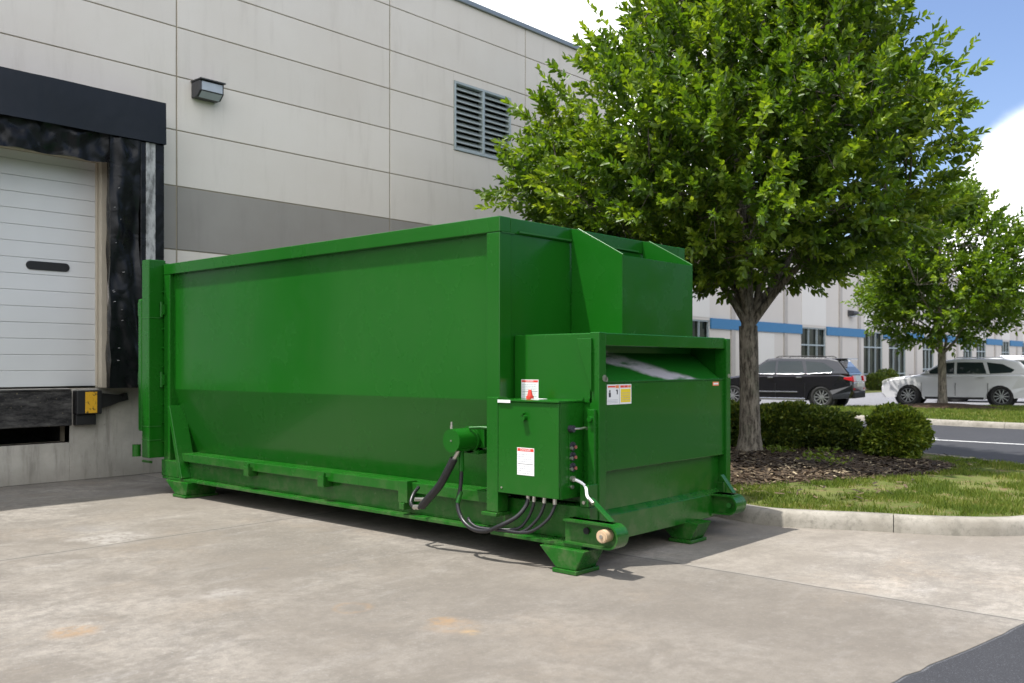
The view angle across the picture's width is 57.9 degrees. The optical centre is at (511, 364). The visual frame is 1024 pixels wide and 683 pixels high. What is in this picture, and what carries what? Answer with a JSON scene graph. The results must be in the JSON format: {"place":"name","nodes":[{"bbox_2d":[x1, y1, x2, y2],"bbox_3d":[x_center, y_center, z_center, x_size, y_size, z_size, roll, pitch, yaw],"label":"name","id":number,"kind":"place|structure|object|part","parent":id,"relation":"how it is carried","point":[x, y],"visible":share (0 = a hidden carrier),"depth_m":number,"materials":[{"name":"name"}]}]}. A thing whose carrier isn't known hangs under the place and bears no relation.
{"place":"outdoors","nodes":[
{"label":"outdoors","id":0,"kind":"place"},
{"bbox_2d":[0,392,1023,682],"bbox_3d":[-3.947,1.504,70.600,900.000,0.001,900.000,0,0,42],"label":"ground","id":1,"kind":"structure","parent":0,"point":[892,682],"depth_m":5.00,"materials":[{"name":"concrete"}]},
{"bbox_2d":[0,0,608,486],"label":"warehouse","id":2,"kind":"structure","parent":1,"relation":"on","point":[324,120],"depth_m":13.83,"materials":[{"name":"concrete"}]},
{"bbox_2d":[0,389,71,428],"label":"dock leveler","id":3,"kind":"object","parent":2,"relation":"attached to","point":[35,408],"visible":1,"depth_m":11.58,"materials":[{"name":"black rubber"}]},
{"bbox_2d":[0,148,94,387],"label":"loading door","id":4,"kind":"structure","parent":2,"relation":"in","point":[47,203],"depth_m":11.91,"materials":[{"name":"white paint"}]},
{"bbox_2d":[0,66,165,387],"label":"dock shelter","id":5,"kind":"object","parent":2,"relation":"attached to","point":[122,135],"visible":0.97,"depth_m":12.03,"materials":[{"name":"black plastic"}]},
{"bbox_2d":[73,390,128,424],"bbox_3d":[-5.414,0.555,12.227,0.144,0.450,0.703,0,0,42],"label":"dock bumper","id":6,"kind":"object","parent":2,"relation":"attached to","point":[88,405],"visible":1,"depth_m":12.06,"materials":[{"name":"black rubber"}]},
{"bbox_2d":[191,77,225,102],"bbox_3d":[-4.362,-3.941,13.303,0.277,0.249,0.400,0,0,42],"label":"wall lamp","id":7,"kind":"object","parent":2,"relation":"attached to","point":[207,90],"visible":1,"depth_m":13.22,"materials":[{"name":"grey metal"}]},
{"bbox_2d":[0,473,1023,682],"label":"concrete apron","id":8,"kind":"object","parent":1,"relation":"on","point":[145,578],"visible":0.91,"depth_m":5.95,"materials":[{"name":"grey concrete"}]},
{"bbox_2d":[132,216,745,575],"bbox_3d":[-0.881,0.134,9.817,6.940,2.728,3.275,0,0,42],"label":"trash compactor","id":9,"kind":"object","parent":8,"relation":"on","point":[562,394],"visible":1,"depth_m":8.01,"materials":[{"name":"green metal"}]},
{"bbox_2d":[132,259,166,462],"bbox_3d":[-3.285,-0.037,12.012,0.430,2.386,3.208,0,0,42],"label":"rear door","id":10,"kind":"structure","parent":9,"relation":"in","point":[151,308],"depth_m":10.84,"materials":[{"name":"green metal"}]},
{"bbox_2d":[716,452,1023,535],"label":"kerb","id":11,"kind":"structure","parent":1,"relation":"on","point":[904,523],"depth_m":8.35,"materials":[{"name":"concrete"}]},
{"bbox_2d":[760,392,1023,405],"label":"car park","id":12,"kind":"structure","parent":1,"relation":"on","point":[877,398],"depth_m":35.52,"materials":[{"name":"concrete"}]},
{"bbox_2d":[730,356,865,406],"bbox_3d":[9.320,0.581,31.507,4.884,1.779,2.200,0,0,34],"label":"parked car","id":13,"kind":"object","parent":12,"relation":"on","point":[836,381],"visible":0.66,"depth_m":30.32,"materials":[{"name":"black paint"}]},
{"bbox_3d":[8.412,0.085,31.191,0.940,0.430,0.191,0,0,34],"label":"window","id":14,"kind":"part","parent":13,"relation":"part of","materials":[{"name":"grey glass"}]},
{"bbox_3d":[9.238,0.085,30.628,0.900,0.430,0.191,0,0,34],"label":"window","id":15,"kind":"part","parent":13,"relation":"part of","materials":[{"name":"grey glass"}]},
{"bbox_3d":[10.003,0.080,30.108,0.950,0.420,0.187,0,0,34],"label":"window","id":16,"kind":"part","parent":13,"relation":"part of","materials":[{"name":"grey glass"}]},
{"bbox_3d":[11.078,0.080,30.307,0.310,0.350,1.495,0,0,34],"label":"rear window","id":17,"kind":"part","parent":13,"relation":"part of","materials":[{"name":"blue glass"}]},
{"bbox_2d":[882,357,1023,405],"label":"parked car","id":18,"kind":"object","parent":12,"relation":"on","point":[997,382],"visible":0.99,"depth_m":31.08,"materials":[{"name":"white paint"}]},
{"bbox_3d":[14.585,0.105,31.620,0.940,0.390,0.187,0,0,31],"label":"window","id":19,"kind":"part","parent":18,"relation":"part of","materials":[{"name":"black glass"}]},
{"bbox_3d":[15.444,0.105,31.108,0.900,0.390,0.187,0,0,31],"label":"window","id":20,"kind":"part","parent":18,"relation":"part of","materials":[{"name":"black glass"}]},
{"bbox_3d":[16.184,0.100,30.669,0.820,0.380,0.183,0,0,31],"label":"window","id":21,"kind":"part","parent":18,"relation":"part of","materials":[{"name":"black glass"}]},
{"bbox_2d":[948,356,1023,401],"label":"parked car","id":22,"kind":"object","parent":12,"relation":"on","point":[1006,357],"visible":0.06,"depth_m":34.50,"materials":[{"name":"white paint"}]},
{"bbox_2d":[830,404,1023,422],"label":"grass verge","id":23,"kind":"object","parent":1,"relation":"on","point":[956,414],"depth_m":24.51,"materials":[{"name":"plant"}]},
{"bbox_2d":[840,157,1023,402],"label":"tree","id":24,"kind":"object","parent":23,"relation":"on","point":[994,286],"visible":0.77,"depth_m":28.35,"materials":[{"name":"green plant"}]},
{"bbox_2d":[903,403,1002,409],"bbox_3d":[13.844,1.280,29.340,3.875,0.159,3.206,0,0,42],"label":"mulch bed","id":25,"kind":"object","parent":23,"relation":"on","point":[942,405],"visible":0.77,"depth_m":28.71,"materials":[{"name":"brown wood"}]},
{"bbox_2d":[855,415,1023,428],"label":"kerb","id":26,"kind":"structure","parent":1,"relation":"on","point":[988,424],"depth_m":22.25,"materials":[{"name":"concrete"}]},
{"bbox_2d":[898,625,1023,682],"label":"asphalt lot","id":27,"kind":"structure","parent":1,"relation":"on","point":[1000,659],"depth_m":4.59,"materials":[{"name":"grey asphalt"}]},
{"bbox_2d":[470,0,1023,291],"label":"sky","id":28,"kind":"structure","parent":0,"point":[1000,23],"materials":[{"name":"blue"}]},
{"bbox_2d":[612,213,1023,381],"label":"office building","id":29,"kind":"structure","parent":0,"point":[805,322],"depth_m":48.58,"materials":[{"name":"white concrete"}]},
{"bbox_2d":[693,319,708,336],"bbox_3d":[7.811,-0.500,38.893,0.120,2.800,1.600,0,0,42],"label":"window","id":30,"kind":"structure","parent":29,"relation":"in","point":[700,327],"depth_m":39.12,"materials":[{"name":"grey glass"}]},
{"bbox_2d":[801,327,824,357],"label":"window","id":31,"kind":"structure","parent":29,"relation":"in","point":[812,339],"depth_m":47.43,"materials":[{"name":"grey glass"}]},
{"bbox_2d":[848,310,858,316],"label":"wall lamp","id":32,"kind":"object","parent":29,"relation":"attached to","point":[851,313],"visible":0.99,"depth_m":50.40,"materials":[{"name":"grey metal"}]},
{"bbox_2d":[864,332,881,381],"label":"window","id":33,"kind":"structure","parent":29,"relation":"in","point":[872,345],"depth_m":53.51,"materials":[{"name":"grey glass"}]},
{"bbox_2d":[889,334,904,376],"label":"window","id":34,"kind":"structure","parent":29,"relation":"in","point":[897,363],"depth_m":56.41,"materials":[{"name":"grey glass"}]},
{"bbox_2d":[923,336,932,371],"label":"window","id":35,"kind":"structure","parent":29,"relation":"in","point":[927,356],"depth_m":60.65,"materials":[{"name":"grey glass"}]},
{"bbox_2d":[963,344,971,358],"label":"window","id":36,"kind":"structure","parent":29,"relation":"in","point":[968,353],"depth_m":67.07,"materials":[{"name":"grey glass"}]},
{"bbox_2d":[976,340,985,358],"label":"window","id":37,"kind":"structure","parent":29,"relation":"in","point":[979,353],"depth_m":69.62,"materials":[{"name":"grey glass"}]},
{"bbox_2d":[1002,341,1008,355],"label":"window","id":38,"kind":"structure","parent":29,"relation":"in","point":[1005,347],"depth_m":74.66,"materials":[{"name":"grey glass"}]},
{"bbox_2d":[865,389,881,392],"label":"lawn","id":39,"kind":"structure","parent":0,"point":[867,391],"depth_m":48.22,"materials":[{"name":"plant"}]},
{"bbox_2d":[864,372,888,389],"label":"shrub","id":40,"kind":"object","parent":39,"relation":"on","point":[872,378],"visible":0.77,"depth_m":50.65,"materials":[{"name":"green plant"}]},
{"bbox_2d":[875,368,899,381],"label":"shrub","id":41,"kind":"object","parent":39,"relation":"on","point":[890,373],"visible":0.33,"depth_m":52.36,"materials":[{"name":"green plant"}]},
{"bbox_2d":[730,447,1023,516],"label":"lawn","id":42,"kind":"structure","parent":0,"point":[913,505],"depth_m":10.06,"materials":[{"name":"plant"}]},
{"bbox_2d":[730,445,980,499],"bbox_3d":[2.877,1.326,13.525,6.301,0.075,6.251,0,0,42],"label":"mulch bed","id":43,"kind":"object","parent":42,"relation":"on","point":[808,472],"visible":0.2,"depth_m":11.94,"materials":[{"name":"brown wood"}]},
{"bbox_2d":[474,0,994,451],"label":"tree","id":44,"kind":"object","parent":43,"relation":"on","point":[815,83],"visible":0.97,"depth_m":12.27,"materials":[{"name":"green plant"}]},
{"bbox_2d":[730,399,865,449],"bbox_3d":[3.862,0.957,15.245,4.012,0.868,1.329,0,0,18],"label":"hedge","id":45,"kind":"object","parent":43,"relation":"on","point":[796,424],"visible":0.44,"depth_m":14.58,"materials":[{"name":"green plant"}]},
{"bbox_2d":[762,444,853,464],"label":"weeds","id":46,"kind":"object","parent":43,"relation":"on","point":[819,454],"visible":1,"depth_m":12.44,"materials":[{"name":"green plant"}]},
{"bbox_2d":[858,401,935,458],"bbox_3d":[5.640,0.964,13.565,0.976,0.859,0.995,0,0,42],"label":"round shrub","id":47,"kind":"object","parent":43,"relation":"on","point":[893,429],"visible":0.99,"depth_m":13.32,"materials":[{"name":"green plant"}]},
{"bbox_2d":[762,421,1023,463],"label":"road","id":48,"kind":"structure","parent":0,"point":[996,449],"depth_m":17.82,"materials":[{"name":"grey asphalt"}]},
{"bbox_2d":[932,439,1023,444],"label":"road line","id":49,"kind":"object","parent":48,"relation":"on","point":[983,442],"visible":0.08,"depth_m":17.75,"materials":[{"name":"white paint"}]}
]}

